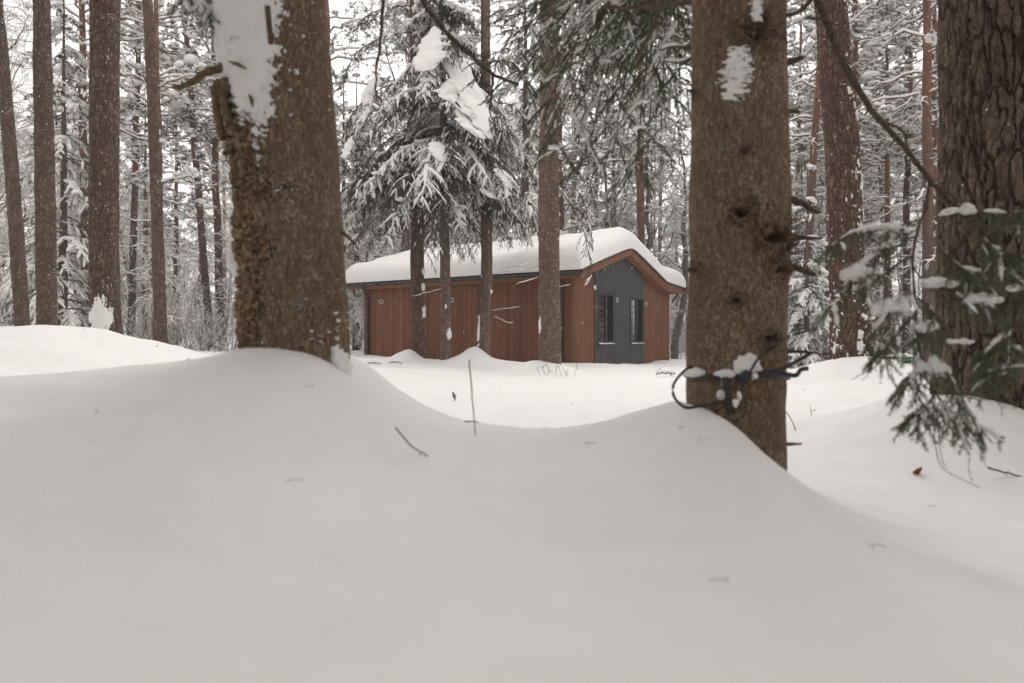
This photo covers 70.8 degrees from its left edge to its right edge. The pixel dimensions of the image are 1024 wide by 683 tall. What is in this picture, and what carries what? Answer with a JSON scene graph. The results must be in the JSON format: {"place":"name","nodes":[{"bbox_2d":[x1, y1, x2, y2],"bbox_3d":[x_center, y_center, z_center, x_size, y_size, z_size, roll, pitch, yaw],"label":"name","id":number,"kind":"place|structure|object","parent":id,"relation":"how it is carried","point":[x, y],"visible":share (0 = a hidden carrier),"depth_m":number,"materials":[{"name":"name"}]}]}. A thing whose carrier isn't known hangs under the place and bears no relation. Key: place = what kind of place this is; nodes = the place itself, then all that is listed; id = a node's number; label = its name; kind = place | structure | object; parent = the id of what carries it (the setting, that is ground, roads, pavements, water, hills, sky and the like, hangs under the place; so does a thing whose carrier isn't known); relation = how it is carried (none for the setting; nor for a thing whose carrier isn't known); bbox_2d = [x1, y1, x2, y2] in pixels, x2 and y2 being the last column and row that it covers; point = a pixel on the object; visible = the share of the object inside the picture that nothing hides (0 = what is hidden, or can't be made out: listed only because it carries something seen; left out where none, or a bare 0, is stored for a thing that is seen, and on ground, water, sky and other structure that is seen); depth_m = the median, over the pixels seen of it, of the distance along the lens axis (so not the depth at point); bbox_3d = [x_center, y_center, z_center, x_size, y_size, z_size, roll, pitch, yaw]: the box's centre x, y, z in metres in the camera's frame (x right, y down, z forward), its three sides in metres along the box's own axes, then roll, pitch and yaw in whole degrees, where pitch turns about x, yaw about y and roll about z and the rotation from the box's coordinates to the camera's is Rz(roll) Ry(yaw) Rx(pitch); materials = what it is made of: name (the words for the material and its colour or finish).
{"place":"outdoors","nodes":[
{"label":"outdoors","id":0,"kind":"place"},
{"bbox_2d":[0,0,938,340],"label":"sky","id":1,"kind":"structure","parent":0,"point":[340,5],"materials":[{"name":"white"}]},
{"bbox_2d":[0,0,1008,397],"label":"falling snow","id":2,"kind":"structure","parent":0,"point":[458,170],"depth_m":6.13,"materials":[{"name":"white snow"}]},
{"bbox_2d":[0,325,1023,682],"bbox_3d":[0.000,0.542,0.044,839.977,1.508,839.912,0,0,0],"label":"snow ground","id":3,"kind":"structure","parent":0,"point":[164,517],"depth_m":1.47,"materials":[{"name":"white snow"}]},
{"bbox_2d":[0,110,28,305],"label":"pine tree","id":4,"kind":"object","parent":3,"relation":"on","point":[2,243],"visible":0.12,"depth_m":40.93,"materials":[{"name":"grey plant"}]},
{"bbox_2d":[0,0,30,325],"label":"pine tree","id":5,"kind":"object","parent":3,"relation":"on","point":[19,279],"visible":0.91,"depth_m":15.90,"materials":[{"name":"brown plant"}]},
{"bbox_2d":[0,0,32,176],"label":"bare tree","id":6,"kind":"object","parent":3,"relation":"on","point":[11,30],"visible":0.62,"depth_m":22.30,"materials":[{"name":"white plant"}]},
{"bbox_2d":[0,169,58,325],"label":"spruce tree","id":7,"kind":"object","parent":3,"relation":"on","point":[29,262],"visible":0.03,"depth_m":35.29,"materials":[{"name":"grey plant"}]},
{"bbox_2d":[0,126,59,323],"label":"bare tree","id":8,"kind":"object","parent":3,"relation":"on","point":[4,215],"visible":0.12,"depth_m":39.83,"materials":[{"name":"grey plant"}]},
{"bbox_2d":[0,0,60,223],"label":"tree","id":9,"kind":"object","parent":3,"relation":"on","point":[24,29],"visible":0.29,"depth_m":27.95,"materials":[{"name":"white plant"}]},
{"bbox_2d":[0,75,75,255],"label":"bare tree","id":10,"kind":"object","parent":3,"relation":"on","point":[22,196],"visible":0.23,"depth_m":26.55,"materials":[{"name":"white plant"}]},
{"bbox_2d":[5,102,80,281],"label":"pine tree","id":11,"kind":"object","parent":3,"relation":"on","point":[23,148],"visible":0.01,"depth_m":43.43,"materials":[{"name":"grey plant"}]},
{"bbox_2d":[32,0,57,324],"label":"pine tree","id":12,"kind":"object","parent":3,"relation":"on","point":[45,220],"visible":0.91,"depth_m":13.37,"materials":[{"name":"brown plant"}]},
{"bbox_2d":[0,0,137,337],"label":"spruce tree","id":13,"kind":"object","parent":3,"relation":"on","point":[67,262],"visible":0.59,"depth_m":21.92,"materials":[{"name":"grey plant"}]},
{"bbox_2d":[21,126,123,323],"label":"bare tree","id":14,"kind":"object","parent":3,"relation":"on","point":[72,221],"visible":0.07,"depth_m":42.94,"materials":[{"name":"grey plant"}]},
{"bbox_2d":[22,48,124,248],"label":"bare tree","id":15,"kind":"object","parent":3,"relation":"on","point":[66,131],"visible":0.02,"depth_m":43.18,"materials":[{"name":"grey plant"}]},
{"bbox_2d":[22,116,151,298],"bbox_3d":[-19.582,-5.175,33.434,5.460,11.945,5.152,0,0,-28],"label":"bare tree","id":16,"kind":"object","parent":3,"relation":"on","point":[126,264],"visible":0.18,"depth_m":34.03,"materials":[{"name":"grey plant"}]},
{"bbox_2d":[12,0,170,326],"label":"pine tree","id":17,"kind":"object","parent":3,"relation":"on","point":[124,101],"visible":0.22,"depth_m":25.93,"materials":[{"name":"grey plant"}]},
{"bbox_2d":[55,121,149,289],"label":"bare tree","id":18,"kind":"object","parent":3,"relation":"on","point":[123,205],"visible":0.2,"depth_m":32.09,"materials":[{"name":"grey plant"}]},
{"bbox_2d":[88,0,123,334],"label":"pine tree","id":19,"kind":"object","parent":3,"relation":"on","point":[104,158],"visible":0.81,"depth_m":10.44,"materials":[{"name":"brown plant"}]},
{"bbox_2d":[76,0,217,336],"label":"pine tree","id":20,"kind":"object","parent":3,"relation":"on","point":[134,229],"visible":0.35,"depth_m":26.95,"materials":[{"name":"grey plant"}]},
{"bbox_2d":[75,0,219,336],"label":"pine tree","id":21,"kind":"object","parent":3,"relation":"on","point":[187,172],"visible":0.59,"depth_m":22.65,"materials":[{"name":"grey plant"}]},
{"bbox_2d":[120,174,179,326],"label":"pine tree","id":22,"kind":"object","parent":3,"relation":"on","point":[165,236],"visible":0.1,"depth_m":51.09,"materials":[{"name":"grey plant"}]},
{"bbox_2d":[142,0,167,343],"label":"pine tree","id":23,"kind":"object","parent":3,"relation":"on","point":[160,333],"visible":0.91,"depth_m":17.89,"materials":[{"name":"red plant"}]},
{"bbox_2d":[119,92,193,330],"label":"spruce tree","id":24,"kind":"object","parent":3,"relation":"on","point":[168,278],"visible":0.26,"depth_m":36.13,"materials":[{"name":"grey plant"}]},
{"bbox_2d":[120,30,213,344],"bbox_3d":[-17.505,-7.834,37.929,4.328,17.055,5.046,0,0,23],"label":"pine tree","id":25,"kind":"object","parent":3,"relation":"on","point":[176,193],"visible":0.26,"depth_m":37.97,"materials":[{"name":"grey plant"}]},
{"bbox_2d":[141,225,193,319],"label":"bare tree","id":26,"kind":"object","parent":3,"relation":"on","point":[179,275],"visible":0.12,"depth_m":54.30,"materials":[{"name":"grey plant"}]},
{"bbox_2d":[123,0,233,346],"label":"pine tree","id":27,"kind":"object","parent":3,"relation":"on","point":[202,235],"visible":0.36,"depth_m":27.92,"materials":[{"name":"grey plant"}]},
{"bbox_2d":[141,2,232,347],"bbox_3d":[-12.310,-9.084,29.042,5.059,19.939,5.899,-1,0,0],"label":"pine tree","id":28,"kind":"object","parent":3,"relation":"on","point":[216,148],"visible":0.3,"depth_m":28.88,"materials":[{"name":"grey plant"}]},
{"bbox_2d":[175,39,232,215],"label":"bare tree","id":29,"kind":"object","parent":3,"relation":"on","point":[226,164],"visible":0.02,"depth_m":36.83,"materials":[{"name":"grey plant"}]},
{"bbox_2d":[207,165,233,285],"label":"bare tree","id":30,"kind":"object","parent":3,"relation":"on","point":[226,224],"visible":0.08,"depth_m":49.77,"materials":[{"name":"grey plant"}]},
{"bbox_2d":[206,209,234,280],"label":"bare tree","id":31,"kind":"object","parent":3,"relation":"on","point":[227,243],"visible":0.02,"depth_m":53.92,"materials":[{"name":"grey plant"}]},
{"bbox_2d":[195,56,347,175],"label":"bare tree","id":32,"kind":"object","parent":3,"relation":"on","point":[210,106],"visible":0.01,"depth_m":30.53,"materials":[{"name":"grey plant"}]},
{"bbox_2d":[211,151,340,209],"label":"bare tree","id":33,"kind":"object","parent":3,"relation":"on","point":[224,169],"visible":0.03,"depth_m":24.79,"materials":[{"name":"grey plant"}]},
{"bbox_2d":[165,0,524,375],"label":"spruce tree","id":34,"kind":"object","parent":3,"relation":"on","point":[272,96],"visible":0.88,"depth_m":2.35,"materials":[{"name":"brown plant"}]},
{"bbox_2d":[334,63,372,315],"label":"spruce tree","id":35,"kind":"object","parent":3,"relation":"on","point":[343,181],"visible":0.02,"depth_m":34.24,"materials":[{"name":"grey plant"}]},
{"bbox_2d":[340,77,384,349],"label":"spruce tree","id":36,"kind":"object","parent":3,"relation":"on","point":[356,320],"visible":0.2,"depth_m":30.66,"materials":[{"name":"grey plant"}]},
{"bbox_2d":[325,0,403,304],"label":"pine tree","id":37,"kind":"object","parent":3,"relation":"on","point":[348,24],"visible":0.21,"depth_m":29.96,"materials":[{"name":"white plant"}]},
{"bbox_2d":[341,147,393,323],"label":"bare tree","id":38,"kind":"object","parent":3,"relation":"on","point":[361,252],"visible":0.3,"depth_m":27.22,"materials":[{"name":"grey plant"}]},
{"bbox_2d":[350,76,401,264],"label":"pine tree","id":39,"kind":"object","parent":3,"relation":"on","point":[387,80],"visible":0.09,"depth_m":36.85,"materials":[{"name":"grey plant"}]},
{"bbox_2d":[340,0,426,358],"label":"tree","id":40,"kind":"object","parent":3,"relation":"on","point":[417,316],"visible":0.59,"depth_m":17.54,"materials":[{"name":"grey plant"}]},
{"bbox_2d":[350,0,452,253],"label":"pine tree","id":41,"kind":"object","parent":3,"relation":"on","point":[403,2],"visible":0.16,"depth_m":34.84,"materials":[{"name":"white plant"}]},
{"bbox_2d":[395,427,428,456],"bbox_3d":[-0.271,0.295,2.038,0.120,0.111,0.016,0,0,-20],"label":"stick","id":42,"kind":"object","parent":3,"relation":"on","point":[400,433],"visible":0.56,"depth_m":2.03,"materials":[{"name":"wood"}]},
{"bbox_2d":[337,0,496,251],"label":"tree","id":43,"kind":"object","parent":3,"relation":"on","point":[404,237],"visible":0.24,"depth_m":31.75,"materials":[{"name":"white plant"}]},
{"bbox_2d":[392,114,480,254],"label":"bare tree","id":44,"kind":"object","parent":3,"relation":"on","point":[439,227],"visible":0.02,"depth_m":37.96,"materials":[{"name":"grey plant"}]},
{"bbox_2d":[340,0,537,359],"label":"spruce tree","id":45,"kind":"object","parent":3,"relation":"on","point":[445,154],"visible":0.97,"depth_m":16.63,"materials":[{"name":"grey plant"}]},
{"bbox_2d":[0,88,921,347],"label":"distant forest","id":46,"kind":"object","parent":3,"relation":"on","point":[187,257],"visible":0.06,"depth_m":63.59,"materials":[{"name":"grey wood"}]},
{"bbox_2d":[0,242,934,363],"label":"undergrowth","id":47,"kind":"object","parent":3,"relation":"on","point":[184,336],"visible":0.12,"depth_m":25.91,"materials":[{"name":"grey plant"}]},
{"bbox_2d":[465,359,478,434],"bbox_3d":[-0.145,0.216,2.592,0.050,0.304,0.012,0,0,-11],"label":"dry stalk","id":48,"kind":"object","parent":3,"relation":"on","point":[474,421],"visible":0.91,"depth_m":2.59,"materials":[{"name":"plant"}]},
{"bbox_2d":[457,0,530,242],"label":"pine tree","id":49,"kind":"object","parent":3,"relation":"on","point":[475,41],"visible":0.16,"depth_m":36.90,"materials":[{"name":"white plant"}]},
{"bbox_2d":[468,72,531,240],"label":"bare tree","id":50,"kind":"object","parent":3,"relation":"on","point":[516,95],"visible":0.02,"depth_m":46.39,"materials":[{"name":"grey plant"}]},
{"bbox_2d":[463,0,538,355],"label":"spruce tree","id":51,"kind":"object","parent":3,"relation":"on","point":[483,327],"visible":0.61,"depth_m":17.76,"materials":[{"name":"grey plant"}]},
{"bbox_2d":[468,96,537,241],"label":"bare tree","id":52,"kind":"object","parent":3,"relation":"on","point":[510,115],"visible":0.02,"depth_m":40.43,"materials":[{"name":"grey plant"}]},
{"bbox_2d":[345,227,685,363],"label":"wooden house","id":53,"kind":"structure","parent":3,"relation":"on","point":[613,303],"depth_m":21.56,"materials":[{"name":"brown wood"}]},
{"bbox_2d":[597,291,615,344],"bbox_3d":[2.727,-0.670,21.080,0.212,1.520,1.176,0,0,32],"label":"window","id":54,"kind":"structure","parent":53,"relation":"in","point":[605,301],"depth_m":21.19,"materials":[{"name":"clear glass"}]},
{"bbox_2d":[630,296,645,343],"bbox_3d":[3.971,-0.670,23.042,0.211,1.520,1.130,0,0,32],"label":"window","id":55,"kind":"structure","parent":53,"relation":"in","point":[636,314],"depth_m":23.16,"materials":[{"name":"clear glass"}]},
{"bbox_2d":[478,4,568,241],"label":"spruce tree","id":56,"kind":"object","parent":3,"relation":"on","point":[532,197],"visible":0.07,"depth_m":26.78,"materials":[{"name":"grey plant"}]},
{"bbox_2d":[144,324,910,361],"bbox_3d":[0.077,0.373,32.000,35.379,2.352,0.282,0,0,0],"label":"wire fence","id":57,"kind":"object","parent":3,"relation":"on","point":[362,345],"visible":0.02,"depth_m":31.93,"materials":[{"name":"grey metal"}]},
{"bbox_2d":[503,2,599,363],"bbox_3d":[0.938,-5.822,14.319,2.202,13.554,1.360,0,0,32],"label":"spruce tree","id":58,"kind":"object","parent":3,"relation":"on","point":[549,339],"visible":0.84,"depth_m":14.71,"materials":[{"name":"brown plant"}]},
{"bbox_2d":[532,198,575,235],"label":"bare tree","id":59,"kind":"object","parent":3,"relation":"on","point":[565,219],"visible":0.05,"depth_m":40.32,"materials":[{"name":"grey plant"}]},
{"bbox_2d":[518,2,617,232],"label":"pine tree","id":60,"kind":"object","parent":3,"relation":"on","point":[561,210],"visible":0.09,"depth_m":33.16,"materials":[{"name":"grey plant"}]},
{"bbox_2d":[562,85,599,229],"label":"pine tree","id":61,"kind":"object","parent":3,"relation":"on","point":[566,171],"visible":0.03,"depth_m":52.67,"materials":[{"name":"grey plant"}]},
{"bbox_2d":[561,37,604,233],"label":"pine tree","id":62,"kind":"object","parent":3,"relation":"on","point":[564,81],"visible":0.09,"depth_m":48.22,"materials":[{"name":"grey plant"}]},
{"bbox_2d":[563,175,604,233],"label":"bare tree","id":63,"kind":"object","parent":3,"relation":"on","point":[565,208],"visible":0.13,"depth_m":39.52,"materials":[{"name":"grey plant"}]},
{"bbox_2d":[562,58,636,233],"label":"pine tree","id":64,"kind":"object","parent":3,"relation":"on","point":[589,169],"visible":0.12,"depth_m":43.44,"materials":[{"name":"grey plant"}]},
{"bbox_2d":[564,2,664,256],"bbox_3d":[4.954,-7.514,34.004,4.761,17.681,4.876,0,0,37],"label":"pine tree","id":65,"kind":"object","parent":3,"relation":"on","point":[631,226],"visible":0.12,"depth_m":34.02,"materials":[{"name":"grey plant"}]},
{"bbox_2d":[558,16,678,234],"bbox_3d":[4.552,-6.688,32.279,6.741,16.179,6.110,0,0,1],"label":"bare tree","id":66,"kind":"object","parent":3,"relation":"on","point":[610,223],"visible":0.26,"depth_m":32.44,"materials":[{"name":"grey plant"}]},
{"bbox_2d":[607,187,661,264],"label":"bare tree","id":67,"kind":"object","parent":3,"relation":"on","point":[632,216],"visible":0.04,"depth_m":39.47,"materials":[{"name":"grey plant"}]},
{"bbox_2d":[579,5,691,313],"bbox_3d":[5.660,-9.621,30.136,5.736,21.944,5.853,0,0,0],"label":"pine tree","id":68,"kind":"object","parent":3,"relation":"on","point":[640,225],"visible":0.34,"depth_m":29.91,"materials":[{"name":"grey plant"}]},
{"bbox_2d":[605,13,691,262],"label":"bare tree","id":69,"kind":"object","parent":3,"relation":"on","point":[648,224],"visible":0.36,"depth_m":30.62,"materials":[{"name":"grey plant"}]},
{"bbox_2d":[624,65,690,332],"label":"pine tree","id":70,"kind":"object","parent":3,"relation":"on","point":[658,237],"visible":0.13,"depth_m":48.48,"materials":[{"name":"grey plant"}]},
{"bbox_2d":[634,130,681,266],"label":"pine tree","id":71,"kind":"object","parent":3,"relation":"on","point":[654,229],"visible":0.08,"depth_m":57.69,"materials":[{"name":"grey plant"}]},
{"bbox_2d":[644,96,690,358],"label":"bare tree","id":72,"kind":"object","parent":3,"relation":"on","point":[679,319],"visible":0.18,"depth_m":32.76,"materials":[{"name":"grey plant"}]},
{"bbox_2d":[658,193,689,340],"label":"bare tree","id":73,"kind":"object","parent":3,"relation":"on","point":[678,240],"visible":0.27,"depth_m":37.73,"materials":[{"name":"grey plant"}]},
{"bbox_2d":[662,171,689,351],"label":"spruce tree","id":74,"kind":"object","parent":3,"relation":"on","point":[676,257],"visible":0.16,"depth_m":49.68,"materials":[{"name":"grey plant"}]},
{"bbox_2d":[668,175,689,339],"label":"bare tree","id":75,"kind":"object","parent":3,"relation":"on","point":[687,221],"visible":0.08,"depth_m":43.47,"materials":[{"name":"grey plant"}]},
{"bbox_2d":[461,0,1023,487],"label":"spruce tree","id":76,"kind":"object","parent":3,"relation":"on","point":[743,238],"visible":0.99,"depth_m":2.35,"materials":[{"name":"brown plant"}]},
{"bbox_2d":[671,338,811,425],"bbox_3d":[0.737,0.163,2.477,0.447,0.353,0.404,0,0,0],"label":"branch","id":77,"kind":"object","parent":76,"relation":"attached to","point":[744,377],"visible":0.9,"depth_m":2.30,"materials":[{"name":"brown wood"}]},
{"bbox_2d":[787,0,825,276],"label":"pine tree","id":78,"kind":"object","parent":3,"relation":"on","point":[792,34],"visible":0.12,"depth_m":33.91,"materials":[{"name":"plant"}]},
{"bbox_2d":[787,158,829,368],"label":"spruce tree","id":79,"kind":"object","parent":3,"relation":"on","point":[801,289],"visible":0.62,"depth_m":23.83,"materials":[{"name":"grey plant"}]},
{"bbox_2d":[789,77,865,334],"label":"bare tree","id":80,"kind":"object","parent":3,"relation":"on","point":[800,227],"visible":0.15,"depth_m":31.61,"materials":[{"name":"grey plant"}]},
{"bbox_2d":[789,1,893,360],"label":"pine tree","id":81,"kind":"object","parent":3,"relation":"on","point":[798,20],"visible":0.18,"depth_m":30.13,"materials":[{"name":"plant"}]},
{"bbox_2d":[805,151,877,293],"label":"bare tree","id":82,"kind":"object","parent":3,"relation":"on","point":[822,230],"visible":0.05,"depth_m":37.08,"materials":[{"name":"grey plant"}]},
{"bbox_2d":[813,0,873,359],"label":"pine tree","id":83,"kind":"object","parent":3,"relation":"on","point":[844,177],"visible":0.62,"depth_m":9.82,"materials":[{"name":"red plant"}]},
{"bbox_2d":[790,0,901,335],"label":"pine tree","id":84,"kind":"object","parent":3,"relation":"on","point":[895,167],"visible":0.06,"depth_m":34.86,"materials":[{"name":"grey plant"}]},
{"bbox_2d":[791,107,901,223],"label":"bare tree","id":85,"kind":"object","parent":3,"relation":"on","point":[863,180],"visible":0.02,"depth_m":41.03,"materials":[{"name":"grey plant"}]},
{"bbox_2d":[787,0,910,365],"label":"pine tree","id":86,"kind":"object","parent":3,"relation":"on","point":[813,140],"visible":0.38,"depth_m":25.95,"materials":[{"name":"plant"}]},
{"bbox_2d":[816,159,883,316],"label":"pine tree","id":87,"kind":"object","parent":3,"relation":"on","point":[867,224],"visible":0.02,"depth_m":42.57,"materials":[{"name":"grey plant"}]},
{"bbox_2d":[789,0,922,249],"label":"bare tree","id":88,"kind":"object","parent":3,"relation":"on","point":[899,183],"visible":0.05,"depth_m":34.66,"materials":[{"name":"grey plant"}]},
{"bbox_2d":[816,148,898,338],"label":"bare tree","id":89,"kind":"object","parent":3,"relation":"on","point":[879,259],"visible":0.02,"depth_m":43.82,"materials":[{"name":"grey plant"}]},
{"bbox_2d":[790,0,933,300],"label":"pine tree","id":90,"kind":"object","parent":3,"relation":"on","point":[877,54],"visible":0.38,"depth_m":26.76,"materials":[{"name":"grey plant"}]},
{"bbox_2d":[825,3,921,353],"bbox_3d":[18.623,-9.449,36.136,5.736,21.944,5.853,-4,0,0],"label":"pine tree","id":91,"kind":"object","parent":3,"relation":"on","point":[891,178],"visible":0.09,"depth_m":35.92,"materials":[{"name":"grey plant"}]},
{"bbox_2d":[867,135,915,336],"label":"pine tree","id":92,"kind":"object","parent":3,"relation":"on","point":[894,254],"visible":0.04,"depth_m":53.25,"materials":[{"name":"grey plant"}]},
{"bbox_2d":[863,100,921,352],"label":"bare tree","id":93,"kind":"object","parent":3,"relation":"on","point":[879,211],"visible":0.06,"depth_m":38.21,"materials":[{"name":"grey plant"}]},
{"bbox_2d":[848,1,938,362],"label":"pine tree","id":94,"kind":"object","parent":3,"relation":"on","point":[900,10],"visible":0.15,"depth_m":29.89,"materials":[{"name":"grey plant"}]},
{"bbox_2d":[851,0,937,362],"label":"pine tree","id":95,"kind":"object","parent":3,"relation":"on","point":[925,101],"visible":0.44,"depth_m":23.80,"materials":[{"name":"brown plant"}]},
{"bbox_2d":[858,0,937,353],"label":"pine tree","id":96,"kind":"object","parent":3,"relation":"on","point":[898,87],"visible":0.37,"depth_m":28.31,"materials":[{"name":"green plant"}]},
{"bbox_2d":[874,206,921,321],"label":"bare tree","id":97,"kind":"object","parent":3,"relation":"on","point":[917,281],"visible":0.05,"depth_m":44.95,"materials":[{"name":"grey plant"}]},
{"bbox_2d":[866,0,938,320],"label":"pine tree","id":98,"kind":"object","parent":3,"relation":"on","point":[935,127],"visible":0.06,"depth_m":28.94,"materials":[{"name":"brown plant"}]},
{"bbox_2d":[892,207,921,352],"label":"bare tree","id":99,"kind":"object","parent":3,"relation":"on","point":[920,269],"visible":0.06,"depth_m":54.97,"materials":[{"name":"grey plant"}]},
{"bbox_2d":[897,12,937,293],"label":"pine tree","id":100,"kind":"object","parent":3,"relation":"on","point":[913,144],"visible":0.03,"depth_m":30.91,"materials":[{"name":"grey plant"}]},
{"bbox_2d":[929,0,1023,409],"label":"pine tree","id":101,"kind":"object","parent":3,"relation":"on","point":[980,71],"visible":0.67,"depth_m":4.10,"materials":[{"name":"brown plant"}]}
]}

